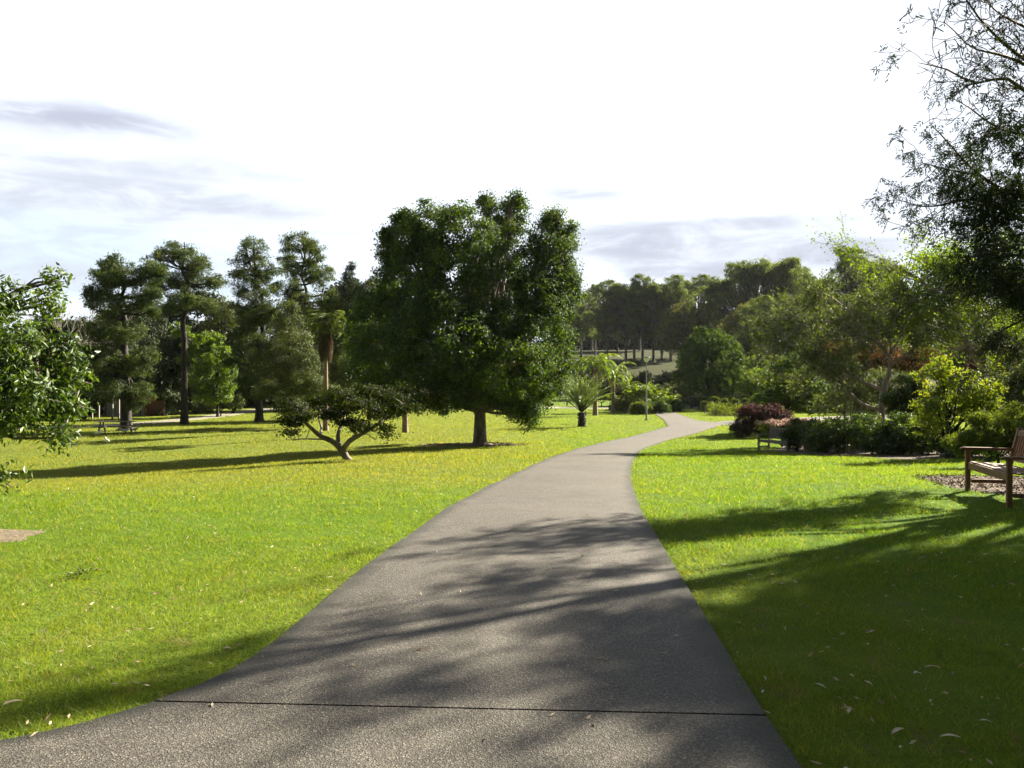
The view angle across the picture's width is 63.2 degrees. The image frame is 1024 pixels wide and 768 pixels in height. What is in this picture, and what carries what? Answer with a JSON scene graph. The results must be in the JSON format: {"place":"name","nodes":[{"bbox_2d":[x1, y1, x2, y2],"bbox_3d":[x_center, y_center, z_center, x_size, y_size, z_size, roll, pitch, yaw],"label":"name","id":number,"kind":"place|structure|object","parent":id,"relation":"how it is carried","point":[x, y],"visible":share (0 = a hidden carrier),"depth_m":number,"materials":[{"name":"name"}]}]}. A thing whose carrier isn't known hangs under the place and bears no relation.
{"place":"outdoors","nodes":[
{"label":"outdoors","id":0,"kind":"place"},
{"bbox_2d":[15,404,697,429],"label":"cross path","id":1,"kind":"structure","parent":0,"point":[197,417],"depth_m":78.59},
{"bbox_2d":[0,348,1023,767],"bbox_3d":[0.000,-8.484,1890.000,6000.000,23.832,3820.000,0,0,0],"label":"ground","id":2,"kind":"structure","parent":0,"point":[706,586],"depth_m":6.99,"materials":[{"name":"green plant"}]},
{"bbox_2d":[0,529,44,542],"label":"soil bed","id":3,"kind":"object","parent":2,"relation":"on","point":[15,534],"visible":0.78,"depth_m":8.97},
{"bbox_2d":[0,261,100,500],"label":"magnolia tree","id":4,"kind":"object","parent":2,"relation":"on","point":[26,393],"visible":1,"depth_m":10.11,"materials":[{"name":"green plant"}]},
{"bbox_2d":[24,314,112,385],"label":"woodland tree","id":5,"kind":"object","parent":2,"relation":"on","point":[70,324],"visible":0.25,"depth_m":79.58,"materials":[{"name":"green plant"}]},
{"bbox_2d":[7,281,132,422],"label":"tree","id":6,"kind":"object","parent":2,"relation":"on","point":[92,313],"visible":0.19,"depth_m":66.21,"materials":[{"name":"green plant"}]},
{"bbox_2d":[23,366,120,414],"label":"shrub","id":7,"kind":"object","parent":2,"relation":"on","point":[102,406],"visible":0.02,"depth_m":83.80,"materials":[{"name":"green plant"}]},
{"bbox_2d":[55,384,102,420],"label":"shrub","id":8,"kind":"object","parent":2,"relation":"on","point":[94,403],"visible":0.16,"depth_m":71.12,"materials":[{"name":"green plant"}]},
{"bbox_2d":[94,421,138,433],"bbox_3d":[-25.116,2.741,52.662,2.300,0.770,1.700,0,0,-7],"label":"picnic table","id":9,"kind":"object","parent":2,"relation":"on","point":[126,426],"visible":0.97,"depth_m":52.38,"materials":[{"name":"grey wood"}]},
{"bbox_2d":[65,252,172,430],"bbox_3d":[-25.939,-2.808,54.828,6.652,12.117,4.878,0,0,0],"label":"pine tree","id":10,"kind":"object","parent":2,"relation":"on","point":[109,275],"visible":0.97,"depth_m":54.48,"materials":[{"name":"green plant"}]},
{"bbox_2d":[105,396,164,415],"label":"garden wall","id":11,"kind":"structure","parent":2,"relation":"on","point":[153,405],"depth_m":79.94,"materials":[{"name":"brick"}]},
{"bbox_2d":[105,301,171,383],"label":"woodland tree","id":12,"kind":"object","parent":2,"relation":"on","point":[151,323],"visible":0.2,"depth_m":86.51,"materials":[{"name":"green plant"}]},
{"bbox_2d":[139,301,187,387],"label":"woodland tree","id":13,"kind":"object","parent":2,"relation":"on","point":[167,344],"visible":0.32,"depth_m":93.35,"materials":[{"name":"green plant"}]},
{"bbox_2d":[145,385,188,415],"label":"shrub","id":14,"kind":"object","parent":2,"relation":"on","point":[170,397],"visible":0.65,"depth_m":80.91,"materials":[{"name":"green plant"}]},
{"bbox_2d":[143,347,194,410],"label":"shrub","id":15,"kind":"object","parent":2,"relation":"on","point":[169,370],"visible":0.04,"depth_m":96.84,"materials":[{"name":"green plant"}]},
{"bbox_2d":[143,239,229,424],"bbox_3d":[-24.870,-3.938,63.211,6.319,14.376,5.005,0,0,29],"label":"pine tree","id":16,"kind":"object","parent":2,"relation":"on","point":[187,299],"visible":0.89,"depth_m":62.90,"materials":[{"name":"green plant"}]},
{"bbox_2d":[171,374,215,413],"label":"shrub","id":17,"kind":"object","parent":2,"relation":"on","point":[177,388],"visible":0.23,"depth_m":86.24,"materials":[{"name":"green plant"}]},
{"bbox_2d":[168,322,239,416],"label":"tree","id":18,"kind":"object","parent":2,"relation":"on","point":[202,371],"visible":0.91,"depth_m":76.68,"materials":[{"name":"green plant"}]},
{"bbox_2d":[166,285,244,377],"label":"woodland tree","id":19,"kind":"object","parent":2,"relation":"on","point":[194,324],"visible":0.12,"depth_m":96.35,"materials":[{"name":"green plant"}]},
{"bbox_2d":[191,394,244,415],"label":"shrub","id":20,"kind":"object","parent":2,"relation":"on","point":[201,407],"visible":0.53,"depth_m":79.98,"materials":[{"name":"green plant"}]},
{"bbox_2d":[191,294,268,412],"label":"woodland tree","id":21,"kind":"object","parent":2,"relation":"on","point":[221,322],"visible":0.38,"depth_m":85.96,"materials":[{"name":"green plant"}]},
{"bbox_2d":[215,233,298,421],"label":"pine tree","id":22,"kind":"object","parent":2,"relation":"on","point":[261,315],"visible":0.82,"depth_m":67.52,"materials":[{"name":"green plant"}]},
{"bbox_2d":[235,371,295,407],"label":"shrub","id":23,"kind":"object","parent":2,"relation":"on","point":[250,403],"visible":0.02,"depth_m":108.86,"materials":[{"name":"green plant"}]},
{"bbox_2d":[237,302,319,411],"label":"woodland tree","id":24,"kind":"object","parent":2,"relation":"on","point":[266,328],"visible":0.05,"depth_m":91.73,"materials":[{"name":"green plant"}]},
{"bbox_2d":[242,301,340,427],"bbox_3d":[-15.087,-1.352,59.016,7.383,9.205,4.714,0,0,23],"label":"cypress tree","id":25,"kind":"object","parent":2,"relation":"on","point":[288,379],"visible":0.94,"depth_m":58.36,"materials":[{"name":"green plant"}]},
{"bbox_2d":[267,228,347,409],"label":"pine tree","id":26,"kind":"object","parent":2,"relation":"on","point":[309,246],"visible":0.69,"depth_m":72.64,"materials":[{"name":"green plant"}]},
{"bbox_2d":[305,310,345,430],"bbox_3d":[-12.319,-0.890,55.258,2.844,8.180,2.826,0,0,0],"label":"fan palm","id":27,"kind":"object","parent":2,"relation":"on","point":[326,329],"visible":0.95,"depth_m":54.90,"materials":[{"name":"palm leaf"},{"name":"bark"}]},
{"bbox_2d":[316,337,353,418],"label":"cypress tree","id":28,"kind":"object","parent":2,"relation":"on","point":[333,372],"visible":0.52,"depth_m":73.15,"materials":[{"name":"green plant"}]},
{"bbox_2d":[314,278,362,381],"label":"woodland tree","id":29,"kind":"object","parent":2,"relation":"on","point":[341,291],"visible":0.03,"depth_m":99.30,"materials":[{"name":"green plant"}]},
{"bbox_2d":[262,381,430,459],"bbox_3d":[-5.213,1.250,26.759,5.262,2.747,4.084,0,0,0],"label":"spreading tree","id":30,"kind":"object","parent":2,"relation":"on","point":[345,402],"visible":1,"depth_m":26.40,"materials":[{"name":"green plant"}]},
{"bbox_2d":[338,260,359,389],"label":"norfolk pine","id":31,"kind":"object","parent":2,"relation":"on","point":[349,268],"visible":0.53,"depth_m":100.67,"materials":[{"name":"green plant"}]},
{"bbox_2d":[332,276,391,418],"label":"broadleaf tree","id":32,"kind":"object","parent":2,"relation":"on","point":[351,290],"visible":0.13,"depth_m":73.22,"materials":[{"name":"green plant"}]},
{"bbox_2d":[0,702,801,767],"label":"footpath","id":33,"kind":"structure","parent":2,"relation":"on","point":[185,735],"depth_m":3.66,"materials":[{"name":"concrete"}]},
{"bbox_2d":[154,423,765,715],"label":"footpath","id":34,"kind":"structure","parent":2,"relation":"on","point":[502,630],"depth_m":5.48,"materials":[{"name":"grey asphalt"}]},
{"bbox_2d":[334,187,595,444],"bbox_3d":[-1.978,-3.366,40.367,11.973,13.040,10.113,0,0,-23],"label":"broadleaf tree","id":35,"kind":"object","parent":2,"relation":"on","point":[497,324],"visible":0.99,"depth_m":39.14,"materials":[{"name":"green plant"}]},
{"bbox_2d":[420,443,518,445],"bbox_3d":[-1.921,2.995,41.111,5.633,0.089,3.417,0,0,0],"label":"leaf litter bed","id":36,"kind":"object","parent":2,"relation":"on","point":[468,445],"visible":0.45,"depth_m":40.34,"materials":[{"name":"brown plant"}]},
{"bbox_2d":[415,441,527,445],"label":"fallen litter","id":37,"kind":"object","parent":36,"relation":"on","point":[503,444],"visible":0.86,"depth_m":40.63,"materials":[{"name":"brown plant"}]},
{"bbox_2d":[0,473,1023,767],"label":"leaf fragments","id":38,"kind":"object","parent":2,"relation":"on","point":[564,589],"visible":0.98,"depth_m":5.79,"materials":[{"name":"brown plant"}]},
{"bbox_2d":[564,294,601,357],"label":"eucalypt tree","id":39,"kind":"object","parent":2,"relation":"on","point":[580,325],"visible":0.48,"depth_m":196.63,"materials":[{"name":"green plant"}]},
{"bbox_2d":[556,370,616,426],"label":"date palm","id":40,"kind":"object","parent":2,"relation":"on","point":[580,395],"visible":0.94,"depth_m":59.93,"materials":[{"name":"green plant"}]},
{"bbox_2d":[574,352,621,415],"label":"queen palm","id":41,"kind":"object","parent":2,"relation":"on","point":[603,363],"visible":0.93,"depth_m":81.69,"materials":[{"name":"green plant"}]},
{"bbox_2d":[580,279,631,361],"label":"eucalypt tree","id":42,"kind":"object","parent":2,"relation":"on","point":[602,328],"visible":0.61,"depth_m":187.06,"materials":[{"name":"green plant"}]},
{"bbox_2d":[589,380,640,406],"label":"shrub","id":43,"kind":"object","parent":2,"relation":"on","point":[618,391],"visible":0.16,"depth_m":110.81,"materials":[{"name":"green plant"}]},
{"bbox_2d":[596,331,635,349],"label":"shrub","id":44,"kind":"object","parent":2,"relation":"on","point":[611,342],"visible":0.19,"depth_m":252.97,"materials":[{"name":"green plant"}]},
{"bbox_2d":[597,361,636,412],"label":"queen palm","id":45,"kind":"object","parent":2,"relation":"on","point":[621,369],"visible":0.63,"depth_m":89.82,"materials":[{"name":"green plant"}]},
{"bbox_2d":[607,399,634,411],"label":"shrub","id":46,"kind":"object","parent":2,"relation":"on","point":[619,405],"visible":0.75,"depth_m":91.85,"materials":[{"name":"green plant"}]},
{"bbox_2d":[599,282,644,361],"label":"eucalypt tree","id":47,"kind":"object","parent":2,"relation":"on","point":[625,290],"visible":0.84,"depth_m":184.25,"materials":[{"name":"green plant"}]},
{"bbox_2d":[610,376,640,411],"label":"queen palm","id":48,"kind":"object","parent":2,"relation":"on","point":[624,384],"visible":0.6,"depth_m":91.83,"materials":[{"name":"green plant"}]},
{"bbox_2d":[606,289,654,361],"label":"eucalypt tree","id":49,"kind":"object","parent":2,"relation":"on","point":[635,335],"visible":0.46,"depth_m":185.05,"materials":[{"name":"green plant"}]},
{"bbox_2d":[618,384,660,412],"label":"broadleaf plant","id":50,"kind":"object","parent":2,"relation":"on","point":[632,395],"visible":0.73,"depth_m":87.58,"materials":[{"name":"green plant"}]},
{"bbox_2d":[627,401,653,414],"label":"shrub","id":51,"kind":"object","parent":2,"relation":"on","point":[636,407],"visible":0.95,"depth_m":83.64,"materials":[{"name":"green plant"}]},
{"bbox_2d":[615,273,669,361],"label":"eucalypt tree","id":52,"kind":"object","parent":2,"relation":"on","point":[638,324],"visible":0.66,"depth_m":185.11,"materials":[{"name":"green plant"}]},
{"bbox_2d":[624,370,672,386],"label":"shrub","id":53,"kind":"object","parent":2,"relation":"on","point":[661,380],"visible":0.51,"depth_m":116.50,"materials":[{"name":"green plant"}]},
{"bbox_2d":[636,283,680,361],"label":"eucalypt tree","id":54,"kind":"object","parent":2,"relation":"on","point":[658,292],"visible":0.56,"depth_m":185.67,"materials":[{"name":"green plant"}]},
{"bbox_2d":[636,381,681,403],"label":"broadleaf plant","id":55,"kind":"object","parent":2,"relation":"on","point":[655,393],"visible":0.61,"depth_m":89.44,"materials":[{"name":"green plant"}]},
{"bbox_2d":[647,400,671,413],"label":"shrub","id":56,"kind":"object","parent":2,"relation":"on","point":[661,406],"visible":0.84,"depth_m":85.58,"materials":[{"name":"green plant"}]},
{"bbox_2d":[642,379,691,401],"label":"shrub","id":57,"kind":"object","parent":2,"relation":"on","point":[674,389],"visible":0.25,"depth_m":107.03,"materials":[{"name":"green plant"}]},
{"bbox_2d":[652,274,698,360],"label":"eucalypt tree","id":58,"kind":"object","parent":2,"relation":"on","point":[676,288],"visible":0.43,"depth_m":187.13,"materials":[{"name":"green plant"}]},
{"bbox_2d":[654,300,717,357],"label":"bronze tree","id":59,"kind":"object","parent":2,"relation":"on","point":[682,332],"visible":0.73,"depth_m":156.53,"materials":[{"name":"green plant"}]},
{"bbox_2d":[655,412,727,425],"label":"footpath","id":60,"kind":"structure","parent":2,"relation":"on","point":[673,419],"depth_m":67.45,"materials":[{"name":"concrete"}]},
{"bbox_2d":[682,274,712,329],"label":"eucalypt tree","id":61,"kind":"object","parent":2,"relation":"on","point":[691,287],"visible":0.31,"depth_m":198.94,"materials":[{"name":"green plant"}]},
{"bbox_2d":[698,275,741,334],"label":"eucalypt tree","id":62,"kind":"object","parent":2,"relation":"on","point":[715,285],"visible":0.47,"depth_m":173.28,"materials":[{"name":"green plant"}]},
{"bbox_2d":[708,261,759,337],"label":"eucalypt tree","id":63,"kind":"object","parent":2,"relation":"on","point":[722,299],"visible":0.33,"depth_m":171.28,"materials":[{"name":"green plant"}]},
{"bbox_2d":[716,301,771,393],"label":"bronze tree","id":64,"kind":"object","parent":2,"relation":"on","point":[736,317],"visible":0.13,"depth_m":139.55,"materials":[{"name":"green plant"}]},
{"bbox_2d":[730,294,777,370],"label":"eucalypt tree","id":65,"kind":"object","parent":2,"relation":"on","point":[766,305],"visible":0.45,"depth_m":129.44,"materials":[{"name":"green plant"}]},
{"bbox_2d":[727,258,791,309],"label":"eucalypt tree","id":66,"kind":"object","parent":2,"relation":"on","point":[743,270],"visible":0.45,"depth_m":166.75,"materials":[{"name":"green plant"}]},
{"bbox_2d":[725,401,794,437],"bbox_3d":[13.775,2.036,46.338,3.188,2.213,3.246,0,0,-45],"label":"purple bush","id":67,"kind":"object","parent":2,"relation":"on","point":[754,413],"visible":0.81,"depth_m":46.02,"materials":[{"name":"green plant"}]},
{"bbox_2d":[747,254,808,371],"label":"eucalypt tree","id":68,"kind":"object","parent":2,"relation":"on","point":[767,268],"visible":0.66,"depth_m":162.64,"materials":[{"name":"green plant"}]},
{"bbox_2d":[759,449,800,451],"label":"bench slab","id":69,"kind":"structure","parent":2,"relation":"on","point":[778,450],"depth_m":33.09,"materials":[{"name":"grey concrete"}]},
{"bbox_2d":[756,427,798,450],"bbox_3d":[10.663,2.220,33.276,0.845,0.948,1.617,0,0,-28],"label":"park bench","id":70,"kind":"object","parent":69,"relation":"on","point":[769,441],"visible":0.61,"depth_m":33.70,"materials":[{"name":"grey wood"}]},
{"bbox_2d":[734,294,826,364],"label":"eucalypt tree","id":71,"kind":"object","parent":2,"relation":"on","point":[766,320],"visible":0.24,"depth_m":120.62,"materials":[{"name":"green plant"}]},
{"bbox_2d":[750,345,830,415],"bbox_3d":[17.454,0.267,51.810,5.335,5.574,3.769,0,0,0],"label":"tall shrub","id":72,"kind":"object","parent":2,"relation":"on","point":[788,403],"visible":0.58,"depth_m":51.36,"materials":[{"name":"green plant"}]},
{"bbox_2d":[768,257,830,314],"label":"eucalypt tree","id":73,"kind":"object","parent":2,"relation":"on","point":[807,274],"visible":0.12,"depth_m":162.93,"materials":[{"name":"green plant"}]},
{"bbox_2d":[774,276,856,379],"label":"eucalypt tree","id":74,"kind":"object","parent":2,"relation":"on","point":[844,287],"visible":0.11,"depth_m":147.71,"materials":[{"name":"green plant"}]},
{"bbox_2d":[785,277,859,383],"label":"eucalypt tree","id":75,"kind":"object","parent":2,"relation":"on","point":[799,286],"visible":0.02,"depth_m":151.85,"materials":[{"name":"green plant"}]},
{"bbox_2d":[783,293,874,395],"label":"eucalypt tree","id":76,"kind":"object","parent":2,"relation":"on","point":[802,321],"visible":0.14,"depth_m":111.36,"materials":[{"name":"green plant"}]},
{"bbox_2d":[735,258,946,423],"bbox_3d":[15.089,-2.114,37.272,10.746,7.772,6.815,0,0,0],"label":"spreading tree","id":77,"kind":"object","parent":2,"relation":"on","point":[814,358],"visible":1,"depth_m":36.55,"materials":[{"name":"green plant"}]},
{"bbox_2d":[806,287,906,408],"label":"eucalypt tree","id":78,"kind":"object","parent":2,"relation":"on","point":[884,309],"visible":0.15,"depth_m":103.20,"materials":[{"name":"green plant"}]},
{"bbox_2d":[828,245,900,311],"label":"eucalypt tree","id":79,"kind":"object","parent":2,"relation":"on","point":[840,269],"visible":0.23,"depth_m":148.23,"materials":[{"name":"green plant"}]},
{"bbox_2d":[842,256,913,299],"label":"eucalypt tree","id":80,"kind":"object","parent":2,"relation":"on","point":[887,268],"visible":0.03,"depth_m":151.73,"materials":[{"name":"green plant"}]},
{"bbox_2d":[822,336,948,423],"bbox_3d":[25.751,-0.185,57.844,9.280,6.369,3.598,0,0,0],"label":"tree","id":81,"kind":"object","parent":2,"relation":"on","point":[908,362],"visible":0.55,"depth_m":57.44,"materials":[{"name":"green plant"}]},
{"bbox_2d":[773,444,1018,458],"bbox_3d":[26.941,2.483,32.669,31.656,0.815,25.718,0,0,19],"label":"garden bed","id":82,"kind":"object","parent":2,"relation":"on","point":[905,456],"visible":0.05,"depth_m":27.62,"materials":[{"name":"brown soil"}]},
{"bbox_2d":[754,417,810,446],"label":"flowering shrub","id":83,"kind":"object","parent":82,"relation":"on","point":[767,425],"visible":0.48,"depth_m":36.18,"materials":[{"name":"pink plant"}]},
{"bbox_2d":[778,416,828,450],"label":"hedge shrub","id":84,"kind":"object","parent":82,"relation":"on","point":[793,431],"visible":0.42,"depth_m":32.40,"materials":[{"name":"green plant"}]},
{"bbox_2d":[797,412,874,453],"bbox_3d":[11.972,1.839,30.184,2.941,1.648,2.540,0,0,34],"label":"hedge shrub","id":85,"kind":"object","parent":82,"relation":"on","point":[837,438],"visible":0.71,"depth_m":29.85,"materials":[{"name":"green plant"}]},
{"bbox_2d":[810,364,916,421],"bbox_3d":[18.526,0.892,43.271,5.865,4.181,3.904,0,0,0],"label":"background shrub","id":86,"kind":"object","parent":82,"relation":"on","point":[872,392],"visible":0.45,"depth_m":43.00,"materials":[{"name":"green plant"}]},
{"bbox_2d":[845,410,921,454],"bbox_3d":[12.721,1.710,28.138,2.634,1.692,2.375,0,0,0],"label":"hedge shrub","id":87,"kind":"object","parent":82,"relation":"on","point":[873,440],"visible":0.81,"depth_m":27.89,"materials":[{"name":"green plant"}]},
{"bbox_2d":[878,370,935,419],"bbox_3d":[15.589,1.070,33.059,2.358,3.258,1.695,0,0,0],"label":"tall shrub","id":88,"kind":"object","parent":82,"relation":"on","point":[899,399],"visible":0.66,"depth_m":32.66,"materials":[{"name":"green plant"}]},
{"bbox_2d":[806,209,1023,414],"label":"leaning tree","id":89,"kind":"object","parent":82,"relation":"on","point":[925,262],"visible":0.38,"depth_m":39.59,"materials":[{"name":"green plant"}]},
{"bbox_2d":[878,413,956,454],"bbox_3d":[13.682,1.698,27.583,2.739,1.567,2.056,0,0,36],"label":"hedge shrub","id":90,"kind":"object","parent":82,"relation":"on","point":[922,446],"visible":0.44,"depth_m":27.29,"materials":[{"name":"green plant"}]},
{"bbox_2d":[927,427,983,456],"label":"hedge shrub","id":91,"kind":"object","parent":82,"relation":"on","point":[936,445],"visible":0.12,"depth_m":25.53,"materials":[{"name":"green plant"}]},
{"bbox_2d":[904,352,1009,457],"bbox_3d":[13.289,0.720,24.935,3.244,3.347,2.082,0,0,0],"label":"golden shrub","id":92,"kind":"object","parent":82,"relation":"on","point":[948,409],"visible":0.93,"depth_m":24.65,"materials":[{"name":"green plant"}]},
{"bbox_2d":[940,391,1023,462],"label":"fern bush","id":93,"kind":"object","parent":82,"relation":"on","point":[975,435],"visible":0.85,"depth_m":19.81,"materials":[{"name":"green plant"}]},
{"bbox_2d":[973,355,1023,426],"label":"tall shrub","id":94,"kind":"object","parent":82,"relation":"on","point":[1015,381],"visible":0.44,"depth_m":26.84,"materials":[{"name":"green plant"}]},
{"bbox_2d":[861,0,1023,395],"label":"overhanging tree","id":95,"kind":"object","parent":2,"relation":"on","point":[1003,210],"visible":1,"depth_m":14.30,"materials":[{"name":"green plant"}]},
{"bbox_2d":[925,328,987,391],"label":"eucalypt tree","id":96,"kind":"object","parent":2,"relation":"on","point":[960,365],"visible":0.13,"depth_m":78.91,"materials":[{"name":"green plant"}]},
{"bbox_2d":[912,473,1023,495],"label":"bark mulch","id":97,"kind":"object","parent":2,"relation":"on","point":[958,481],"visible":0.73,"depth_m":13.96,"materials":[{"name":"brown wood"}]},
{"bbox_2d":[960,428,1023,507],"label":"park bench","id":98,"kind":"object","parent":97,"relation":"on","point":[1006,471],"visible":1,"depth_m":12.02,"materials":[{"name":"brown wood"}]},
{"bbox_2d":[962,343,1022,432],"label":"tree","id":99,"kind":"object","parent":2,"relation":"on","point":[972,366],"visible":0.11,"depth_m":45.92,"materials":[{"name":"green plant"}]},
{"bbox_2d":[0,0,1023,345],"label":"sky","id":100,"kind":"structure","parent":0,"point":[688,138],"materials":[{"name":"white"}]},
{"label":"rose bed","id":101,"kind":"structure","parent":0,"visible":0},
{"bbox_2d":[678,396,709,407],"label":"dark hedge","id":102,"kind":"object","parent":101,"relation":"on","point":[692,401],"visible":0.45,"depth_m":104.89,"materials":[{"name":"green plant"}]},
{"bbox_2d":[670,325,749,401],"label":"round tree","id":103,"kind":"object","parent":101,"relation":"on","point":[696,352],"visible":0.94,"depth_m":98.17,"materials":[{"name":"green plant"}]},
{"bbox_2d":[698,400,795,415],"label":"rose foliage","id":104,"kind":"object","parent":101,"relation":"on","point":[729,408],"visible":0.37,"depth_m":82.91,"materials":[{"name":"green plant"}]},
{"bbox_2d":[734,367,775,401],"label":"tall shrub","id":105,"kind":"object","parent":101,"relation":"on","point":[745,389],"visible":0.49,"depth_m":83.71,"materials":[{"name":"green plant"}]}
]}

